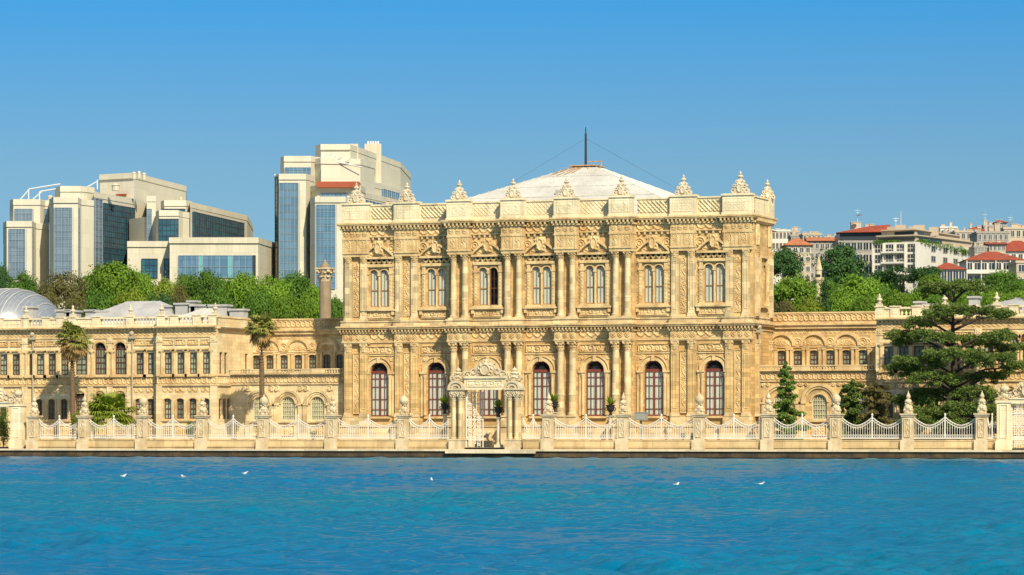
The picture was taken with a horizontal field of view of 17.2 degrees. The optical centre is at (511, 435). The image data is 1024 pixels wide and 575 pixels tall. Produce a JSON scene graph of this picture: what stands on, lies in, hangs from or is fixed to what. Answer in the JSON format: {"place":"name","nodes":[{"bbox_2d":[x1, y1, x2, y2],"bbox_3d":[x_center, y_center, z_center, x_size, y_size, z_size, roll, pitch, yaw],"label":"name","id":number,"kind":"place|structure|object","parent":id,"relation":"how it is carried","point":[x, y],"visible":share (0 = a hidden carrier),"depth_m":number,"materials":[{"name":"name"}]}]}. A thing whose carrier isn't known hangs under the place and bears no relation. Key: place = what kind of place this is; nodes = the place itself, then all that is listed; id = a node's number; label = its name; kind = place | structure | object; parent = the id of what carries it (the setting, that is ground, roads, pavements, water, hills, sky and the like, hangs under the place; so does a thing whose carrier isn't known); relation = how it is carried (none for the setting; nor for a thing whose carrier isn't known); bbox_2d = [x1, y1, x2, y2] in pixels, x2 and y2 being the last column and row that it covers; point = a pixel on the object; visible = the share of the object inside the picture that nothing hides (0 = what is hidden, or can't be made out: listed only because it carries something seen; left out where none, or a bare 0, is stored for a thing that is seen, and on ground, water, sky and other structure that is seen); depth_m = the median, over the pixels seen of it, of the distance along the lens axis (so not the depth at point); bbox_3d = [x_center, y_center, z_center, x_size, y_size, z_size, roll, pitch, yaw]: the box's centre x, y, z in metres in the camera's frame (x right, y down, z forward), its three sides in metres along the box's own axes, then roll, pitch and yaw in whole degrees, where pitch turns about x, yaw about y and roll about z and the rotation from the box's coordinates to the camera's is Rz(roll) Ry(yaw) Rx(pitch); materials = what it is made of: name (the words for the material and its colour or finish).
{"place":"outdoors","nodes":[
{"label":"outdoors","id":0,"kind":"place"},
{"bbox_2d":[315,260,334,317],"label":"memorial column","id":1,"kind":"structure","parent":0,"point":[325,271],"depth_m":374.51,"materials":[{"name":"brown stone"}]},
{"bbox_2d":[0,456,1023,574],"bbox_3d":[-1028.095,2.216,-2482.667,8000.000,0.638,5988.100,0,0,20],"label":"water","id":2,"kind":"structure","parent":0,"point":[89,515],"depth_m":90.13,"materials":[{"name":"blue liquid"}]},
{"bbox_2d":[0,450,1023,458],"bbox_3d":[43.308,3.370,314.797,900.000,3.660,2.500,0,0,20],"label":"quay","id":3,"kind":"structure","parent":0,"point":[600,453],"depth_m":328.01,"materials":[{"name":"stone"}]},
{"bbox_2d":[0,449,1023,452],"bbox_3d":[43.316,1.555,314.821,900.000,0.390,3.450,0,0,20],"label":"quay coping","id":4,"kind":"object","parent":3,"relation":"on","point":[490,450],"visible":1,"depth_m":328.90,"materials":[{"name":"beige stone"}]},
{"bbox_2d":[0,387,27,448],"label":"sea gate","id":5,"kind":"structure","parent":4,"relation":"on","point":[18,422],"depth_m":349.49,"materials":[{"name":"white stone"}]},
{"bbox_2d":[25,393,450,448],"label":"waterfront fence","id":6,"kind":"object","parent":4,"relation":"on","point":[143,440],"visible":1,"depth_m":341.65,"materials":[{"name":"stone"}]},
{"bbox_2d":[447,359,525,448],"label":"sea gate","id":7,"kind":"structure","parent":4,"relation":"on","point":[485,375],"depth_m":332.30,"materials":[{"name":"stone"}]},
{"bbox_2d":[522,391,996,449],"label":"waterfront fence","id":8,"kind":"object","parent":4,"relation":"on","point":[836,441],"visible":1,"depth_m":322.07,"materials":[{"name":"stone"}]},
{"bbox_2d":[995,382,1023,449],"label":"sea gate","id":9,"kind":"structure","parent":4,"relation":"on","point":[1005,440],"depth_m":314.14,"materials":[{"name":"white stone"}]},
{"bbox_2d":[0,455,1023,457],"bbox_3d":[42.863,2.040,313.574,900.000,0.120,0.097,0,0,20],"label":"quay ledge","id":10,"kind":"object","parent":3,"relation":"attached to","point":[526,456],"visible":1,"depth_m":328.66,"materials":[{"name":"stone"}]},
{"bbox_2d":[0,446,1023,448],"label":"paving","id":11,"kind":"structure","parent":0,"point":[4,447],"depth_m":332.86,"materials":[{"name":"beige stone"}]},
{"bbox_2d":[0,407,9,446],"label":"shrub","id":12,"kind":"object","parent":11,"relation":"on","point":[3,433],"visible":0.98,"depth_m":353.63,"materials":[{"name":"green plant"}]},
{"bbox_2d":[54,319,94,438],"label":"palm tree","id":13,"kind":"object","parent":11,"relation":"on","point":[73,348],"visible":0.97,"depth_m":351.42,"materials":[{"name":"green plant"}]},
{"bbox_2d":[242,311,278,408],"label":"palm tree","id":14,"kind":"object","parent":11,"relation":"on","point":[262,336],"visible":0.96,"depth_m":344.07,"materials":[{"name":"green plant"}]},
{"bbox_2d":[761,361,810,439],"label":"conifer tree","id":15,"kind":"object","parent":11,"relation":"on","point":[785,404],"visible":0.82,"depth_m":325.83,"materials":[{"name":"green plant"}]},
{"bbox_2d":[827,378,873,439],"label":"conifer tree","id":16,"kind":"object","parent":11,"relation":"on","point":[851,403],"visible":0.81,"depth_m":323.31,"materials":[{"name":"green plant"}]},
{"bbox_2d":[851,381,896,439],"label":"conifer tree","id":17,"kind":"object","parent":11,"relation":"on","point":[877,395],"visible":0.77,"depth_m":322.34,"materials":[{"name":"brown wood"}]},
{"bbox_2d":[883,277,1023,439],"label":"cedar tree","id":18,"kind":"object","parent":11,"relation":"on","point":[954,408],"visible":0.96,"depth_m":319.37,"materials":[{"name":"green plant"}]},
{"bbox_2d":[0,0,1023,266],"label":"sky","id":19,"kind":"structure","parent":0,"point":[910,111],"materials":[{"name":"blue"}]},
{"bbox_3d":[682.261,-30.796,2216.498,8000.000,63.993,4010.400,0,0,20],"label":"ground","id":20,"kind":"structure","parent":0,"visible":0},
{"bbox_2d":[0,262,13,288],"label":"tree","id":21,"kind":"object","parent":20,"relation":"on","point":[4,275],"visible":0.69,"depth_m":559.04,"materials":[{"name":"green plant"}]},
{"bbox_2d":[10,267,39,292],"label":"tree","id":22,"kind":"object","parent":20,"relation":"on","point":[24,279],"visible":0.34,"depth_m":469.11,"materials":[{"name":"green plant"}]},
{"bbox_2d":[34,280,59,308],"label":"tree","id":23,"kind":"object","parent":20,"relation":"on","point":[45,294],"visible":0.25,"depth_m":440.00,"materials":[{"name":"brown plant"}]},
{"bbox_2d":[43,268,90,309],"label":"tree","id":24,"kind":"object","parent":20,"relation":"on","point":[61,287],"visible":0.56,"depth_m":478.61,"materials":[{"name":"brown plant"}]},
{"bbox_2d":[59,285,87,317],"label":"tree","id":25,"kind":"object","parent":20,"relation":"on","point":[75,301],"visible":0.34,"depth_m":414.45,"materials":[{"name":"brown plant"}]},
{"bbox_2d":[81,286,114,317],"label":"tree","id":26,"kind":"object","parent":20,"relation":"on","point":[100,302],"visible":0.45,"depth_m":409.13,"materials":[{"name":"green plant"}]},
{"bbox_2d":[87,391,138,430],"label":"shrub","id":27,"kind":"object","parent":20,"relation":"on","point":[110,404],"visible":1,"depth_m":348.96,"materials":[{"name":"green plant"}]},
{"bbox_2d":[83,256,150,299],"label":"tree","id":28,"kind":"object","parent":20,"relation":"on","point":[116,281],"visible":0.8,"depth_m":468.33,"materials":[{"name":"green plant"}]},
{"bbox_2d":[111,282,146,305],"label":"tree","id":29,"kind":"object","parent":20,"relation":"on","point":[126,296],"visible":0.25,"depth_m":409.32,"materials":[{"name":"green plant"}]},
{"bbox_2d":[3,171,274,307],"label":"hotel building","id":30,"kind":"structure","parent":20,"relation":"on","point":[156,228],"depth_m":794.61,"materials":[{"name":"beige concrete"}]},
{"bbox_2d":[128,266,157,300],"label":"tree","id":31,"kind":"object","parent":20,"relation":"on","point":[145,284],"visible":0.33,"depth_m":498.61,"materials":[{"name":"green plant"}]},
{"bbox_2d":[141,285,179,304],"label":"tree","id":32,"kind":"object","parent":20,"relation":"on","point":[165,299],"visible":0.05,"depth_m":424.95,"materials":[{"name":"green plant"}]},
{"bbox_2d":[146,271,186,301],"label":"tree","id":33,"kind":"object","parent":20,"relation":"on","point":[166,287],"visible":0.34,"depth_m":448.68,"materials":[{"name":"green plant"}]},
{"bbox_2d":[168,281,190,302],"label":"tree","id":34,"kind":"object","parent":20,"relation":"on","point":[179,296],"visible":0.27,"depth_m":429.50,"materials":[{"name":"brown plant"}]},
{"bbox_2d":[182,266,227,303],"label":"tree","id":35,"kind":"object","parent":20,"relation":"on","point":[204,282],"visible":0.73,"depth_m":458.80,"materials":[{"name":"green plant"}]},
{"bbox_2d":[200,287,236,308],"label":"tree","id":36,"kind":"object","parent":20,"relation":"on","point":[213,298],"visible":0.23,"depth_m":409.24,"materials":[{"name":"green plant"}]},
{"bbox_2d":[217,267,260,308],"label":"tree","id":37,"kind":"object","parent":20,"relation":"on","point":[241,285],"visible":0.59,"depth_m":453.34,"materials":[{"name":"green plant"}]},
{"bbox_2d":[243,287,274,318],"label":"tree","id":38,"kind":"object","parent":20,"relation":"on","point":[258,304],"visible":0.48,"depth_m":419.04,"materials":[{"name":"green plant"}]},
{"bbox_2d":[252,271,294,315],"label":"tree","id":39,"kind":"object","parent":20,"relation":"on","point":[277,288],"visible":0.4,"depth_m":438.76,"materials":[{"name":"green plant"}]},
{"bbox_2d":[269,291,310,318],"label":"tree","id":40,"kind":"object","parent":20,"relation":"on","point":[288,308],"visible":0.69,"depth_m":414.03,"materials":[{"name":"green plant"}]},
{"bbox_2d":[279,269,312,309],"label":"tree","id":41,"kind":"object","parent":20,"relation":"on","point":[299,285],"visible":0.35,"depth_m":448.70,"materials":[{"name":"green plant"}]},
{"bbox_2d":[297,283,318,317],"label":"tree","id":42,"kind":"object","parent":20,"relation":"on","point":[311,298],"visible":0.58,"depth_m":423.72,"materials":[{"name":"green plant"}]},
{"bbox_2d":[331,294,342,317],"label":"tree","id":43,"kind":"object","parent":20,"relation":"on","point":[336,308],"visible":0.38,"depth_m":419.13,"materials":[{"name":"green plant"}]},
{"bbox_2d":[274,141,410,302],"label":"hotel tower","id":44,"kind":"structure","parent":20,"relation":"on","point":[312,193],"depth_m":790.00,"materials":[{"name":"beige concrete"}]},
{"bbox_2d":[0,127,1023,447],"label":"palace","id":45,"kind":"structure","parent":20,"relation":"on","point":[580,291],"depth_m":340.65,"materials":[{"name":"stone"}]},
{"bbox_2d":[76,353,86,374],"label":"window","id":46,"kind":"structure","parent":45,"relation":"in","point":[81,367],"depth_m":357.67,"materials":[{"name":"grey glass"}]},
{"bbox_2d":[95,343,105,374],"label":"window","id":47,"kind":"structure","parent":45,"relation":"in","point":[100,354],"depth_m":356.97,"materials":[{"name":"grey glass"}]},
{"bbox_2d":[116,342,125,374],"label":"window","id":48,"kind":"structure","parent":45,"relation":"in","point":[120,352],"depth_m":356.10,"materials":[{"name":"grey glass"}]},
{"bbox_2d":[190,352,196,373],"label":"window","id":49,"kind":"structure","parent":45,"relation":"in","point":[193,355],"depth_m":352.12,"materials":[{"name":"grey glass"}]},
{"bbox_2d":[203,352,209,373],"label":"window","id":50,"kind":"structure","parent":45,"relation":"in","point":[206,355],"depth_m":351.61,"materials":[{"name":"grey glass"}]},
{"bbox_2d":[282,397,294,420],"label":"window","id":51,"kind":"structure","parent":45,"relation":"in","point":[288,405],"depth_m":351.95,"materials":[{"name":"beige glass"}]},
{"bbox_2d":[311,397,323,419],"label":"window","id":52,"kind":"structure","parent":45,"relation":"in","point":[317,405],"depth_m":350.83,"materials":[{"name":"beige glass"}]},
{"bbox_2d":[371,270,377,306],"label":"window","id":53,"kind":"structure","parent":45,"relation":"in","point":[374,278],"depth_m":347.34,"materials":[{"name":"white glass"}]},
{"bbox_2d":[371,363,387,415],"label":"window","id":54,"kind":"structure","parent":45,"relation":"in","point":[379,379],"depth_m":347.17,"materials":[{"name":"white glass"}]},
{"bbox_2d":[381,270,387,306],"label":"window","id":55,"kind":"structure","parent":45,"relation":"in","point":[384,274],"depth_m":347.00,"materials":[{"name":"white glass"}]},
{"bbox_2d":[428,269,434,305],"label":"window","id":56,"kind":"structure","parent":45,"relation":"in","point":[431,273],"depth_m":345.23,"materials":[{"name":"white glass"}]},
{"bbox_2d":[428,362,445,415],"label":"window","id":57,"kind":"structure","parent":45,"relation":"in","point":[436,378],"depth_m":345.06,"materials":[{"name":"white glass"}]},
{"bbox_2d":[438,269,445,305],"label":"window","id":58,"kind":"structure","parent":45,"relation":"in","point":[441,274],"depth_m":344.80,"materials":[{"name":"white glass"}]},
{"bbox_2d":[480,268,486,304],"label":"window","id":59,"kind":"structure","parent":45,"relation":"in","point":[483,272],"depth_m":342.54,"materials":[{"name":"white glass"}]},
{"bbox_2d":[480,364,497,415],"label":"window","id":60,"kind":"structure","parent":45,"relation":"in","point":[490,396],"depth_m":342.29,"materials":[{"name":"white glass"}]},
{"bbox_2d":[533,267,539,304],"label":"window","id":61,"kind":"structure","parent":45,"relation":"in","point":[536,271],"depth_m":340.62,"materials":[{"name":"white glass"}]},
{"bbox_2d":[533,361,550,415],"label":"window","id":62,"kind":"structure","parent":45,"relation":"in","point":[541,378],"depth_m":340.45,"materials":[{"name":"white glass"}]},
{"bbox_2d":[543,267,550,303],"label":"window","id":63,"kind":"structure","parent":45,"relation":"in","point":[546,271],"depth_m":340.21,"materials":[{"name":"white glass"}]},
{"bbox_2d":[586,266,593,303],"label":"window","id":64,"kind":"structure","parent":45,"relation":"in","point":[589,270],"depth_m":338.63,"materials":[{"name":"white glass"}]},
{"bbox_2d":[586,361,603,415],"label":"window","id":65,"kind":"structure","parent":45,"relation":"in","point":[594,377],"depth_m":338.47,"materials":[{"name":"white glass"}]},
{"bbox_2d":[597,266,604,303],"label":"window","id":66,"kind":"structure","parent":45,"relation":"in","point":[600,270],"depth_m":338.30,"materials":[{"name":"white glass"}]},
{"bbox_2d":[644,265,651,302],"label":"window","id":67,"kind":"structure","parent":45,"relation":"in","point":[648,269],"depth_m":337.23,"materials":[{"name":"white glass"}]},
{"bbox_2d":[645,361,662,415],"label":"window","id":68,"kind":"structure","parent":45,"relation":"in","point":[653,377],"depth_m":337.06,"materials":[{"name":"white glass"}]},
{"bbox_2d":[655,265,662,302],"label":"window","id":69,"kind":"structure","parent":45,"relation":"in","point":[659,269],"depth_m":336.90,"materials":[{"name":"white glass"}]},
{"bbox_2d":[705,264,712,301],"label":"window","id":70,"kind":"structure","parent":45,"relation":"in","point":[708,269],"depth_m":335.09,"materials":[{"name":"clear glass"}]},
{"bbox_2d":[705,360,723,415],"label":"window","id":71,"kind":"structure","parent":45,"relation":"in","point":[714,377],"depth_m":334.93,"materials":[{"name":"white glass"}]},
{"bbox_2d":[716,264,723,301],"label":"window","id":72,"kind":"structure","parent":45,"relation":"in","point":[719,268],"depth_m":334.69,"materials":[{"name":"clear glass"}]},
{"bbox_2d":[812,395,826,419],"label":"window","id":73,"kind":"structure","parent":45,"relation":"in","point":[819,403],"depth_m":332.49,"materials":[{"name":"beige glass"}]},
{"bbox_2d":[884,346,892,368],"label":"window","id":74,"kind":"structure","parent":45,"relation":"in","point":[888,350],"depth_m":328.61,"materials":[{"name":"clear glass"}]},
{"bbox_2d":[772,228,790,284],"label":"classical house","id":75,"kind":"structure","parent":20,"relation":"on","point":[779,238],"depth_m":1150.00,"materials":[{"name":"white stone"}]},
{"bbox_2d":[772,299,797,332],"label":"tree","id":76,"kind":"object","parent":20,"relation":"on","point":[787,307],"visible":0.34,"depth_m":429.14,"materials":[{"name":"green plant"}]},
{"bbox_2d":[774,247,807,283],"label":"tree","id":77,"kind":"object","parent":20,"relation":"on","point":[790,267],"visible":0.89,"depth_m":697.65,"materials":[{"name":"green plant"}]},
{"bbox_2d":[780,238,812,299],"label":"town house","id":78,"kind":"structure","parent":20,"relation":"on","point":[799,245],"depth_m":980.00,"materials":[{"name":"white paint"}]},
{"bbox_2d":[774,268,821,311],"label":"tree","id":79,"kind":"object","parent":20,"relation":"on","point":[798,288],"visible":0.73,"depth_m":477.92,"materials":[{"name":"green plant"}]},
{"bbox_2d":[794,294,827,311],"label":"tree","id":80,"kind":"object","parent":20,"relation":"on","point":[810,304],"visible":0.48,"depth_m":429.37,"materials":[{"name":"green plant"}]},
{"bbox_2d":[813,256,823,311],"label":"minaret","id":81,"kind":"object","parent":20,"relation":"on","point":[818,275],"visible":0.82,"depth_m":519.55,"materials":[{"name":"stone"}]},
{"bbox_2d":[804,237,834,294],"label":"town house","id":82,"kind":"structure","parent":20,"relation":"on","point":[818,243],"depth_m":1010.00,"materials":[{"name":"white paint"}]},
{"bbox_2d":[817,278,831,311],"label":"cypress tree","id":83,"kind":"object","parent":20,"relation":"on","point":[823,296],"visible":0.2,"depth_m":429.85,"materials":[{"name":"green plant"}]},
{"bbox_2d":[812,276,839,299],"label":"tree","id":84,"kind":"object","parent":20,"relation":"on","point":[833,287],"visible":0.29,"depth_m":558.73,"materials":[{"name":"green plant"}]},
{"bbox_2d":[807,239,867,288],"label":"tree","id":85,"kind":"object","parent":20,"relation":"on","point":[838,261],"visible":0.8,"depth_m":677.55,"materials":[{"name":"green plant"}]},
{"bbox_2d":[824,287,860,311],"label":"tree","id":86,"kind":"object","parent":20,"relation":"on","point":[840,302],"visible":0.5,"depth_m":438.59,"materials":[{"name":"green plant"}]},
{"bbox_2d":[833,208,889,279],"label":"apartment building","id":87,"kind":"structure","parent":20,"relation":"on","point":[865,237],"depth_m":985.30,"materials":[{"name":"white concrete"}]},
{"bbox_2d":[848,290,877,310],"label":"tree","id":88,"kind":"object","parent":20,"relation":"on","point":[867,302],"visible":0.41,"depth_m":429.19,"materials":[{"name":"green plant"}]},
{"bbox_2d":[834,268,893,298],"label":"tree","id":89,"kind":"object","parent":20,"relation":"on","point":[856,283],"visible":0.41,"depth_m":517.98,"materials":[{"name":"green plant"}]},
{"bbox_2d":[880,267,904,291],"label":"tree","id":90,"kind":"object","parent":20,"relation":"on","point":[893,280],"visible":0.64,"depth_m":598.56,"materials":[{"name":"green plant"}]},
{"bbox_2d":[875,284,911,314],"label":"tree","id":91,"kind":"object","parent":20,"relation":"on","point":[893,298],"visible":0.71,"depth_m":448.79,"materials":[{"name":"green plant"}]},
{"bbox_2d":[868,264,942,294],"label":"pine tree","id":92,"kind":"object","parent":20,"relation":"on","point":[914,275],"visible":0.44,"depth_m":597.65,"materials":[{"name":"green plant"}]},
{"bbox_2d":[905,285,932,314],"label":"tree","id":93,"kind":"object","parent":20,"relation":"on","point":[915,296],"visible":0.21,"depth_m":458.60,"materials":[{"name":"green plant"}]},
{"bbox_2d":[872,218,972,293],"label":"apartment building","id":94,"kind":"structure","parent":20,"relation":"on","point":[916,246],"depth_m":965.82,"materials":[{"name":"white concrete"}]},
{"bbox_2d":[915,272,945,294],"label":"tree","id":95,"kind":"object","parent":20,"relation":"on","point":[934,277],"visible":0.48,"depth_m":559.06,"materials":[{"name":"green plant"}]},
{"bbox_2d":[937,263,967,281],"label":"roof","id":96,"kind":"structure","parent":20,"relation":"on","point":[950,270],"depth_m":859.90,"materials":[{"name":"red tile"}]},
{"bbox_2d":[949,228,973,240],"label":"apartment building","id":97,"kind":"structure","parent":20,"relation":"on","point":[964,233],"depth_m":1079.97,"materials":[{"name":"white concrete"}]},
{"bbox_2d":[969,242,987,256],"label":"apartment building","id":98,"kind":"structure","parent":20,"relation":"on","point":[976,249],"depth_m":959.95,"materials":[{"name":"white concrete"}]},
{"bbox_2d":[969,220,1009,245],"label":"apartment building","id":99,"kind":"structure","parent":20,"relation":"on","point":[994,233],"depth_m":1040.00,"materials":[{"name":"white concrete"}]},
{"bbox_2d":[957,252,1023,292],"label":"town house","id":100,"kind":"structure","parent":20,"relation":"on","point":[983,264],"depth_m":899.90,"materials":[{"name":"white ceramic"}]},
{"bbox_2d":[983,240,1007,253],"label":"town house","id":101,"kind":"structure","parent":20,"relation":"on","point":[999,246],"depth_m":960.00,"materials":[{"name":"white concrete"}]},
{"bbox_2d":[980,287,1011,305],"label":"tree","id":102,"kind":"object","parent":20,"relation":"on","point":[988,299],"visible":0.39,"depth_m":448.93,"materials":[{"name":"green plant"}]},
{"bbox_2d":[981,267,1019,294],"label":"tree","id":103,"kind":"object","parent":20,"relation":"on","point":[998,281],"visible":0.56,"depth_m":558.32,"materials":[{"name":"green plant"}]},
{"bbox_2d":[1000,215,1023,242],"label":"apartment building","id":104,"kind":"structure","parent":20,"relation":"on","point":[1016,233],"depth_m":1060.00,"materials":[{"name":"white concrete"}]},
{"bbox_2d":[1001,277,1023,295],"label":"tree","id":105,"kind":"object","parent":20,"relation":"on","point":[1018,284],"visible":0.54,"depth_m":539.24,"materials":[{"name":"green plant"}]},
{"bbox_2d":[1006,241,1023,258],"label":"town house","id":106,"kind":"structure","parent":20,"relation":"on","point":[1015,248],"depth_m":1001.16,"materials":[{"name":"red tile"}]},
{"bbox_2d":[1007,260,1023,279],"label":"town house","id":107,"kind":"structure","parent":20,"relation":"on","point":[1018,265],"depth_m":880.00,"materials":[{"name":"white paint"}]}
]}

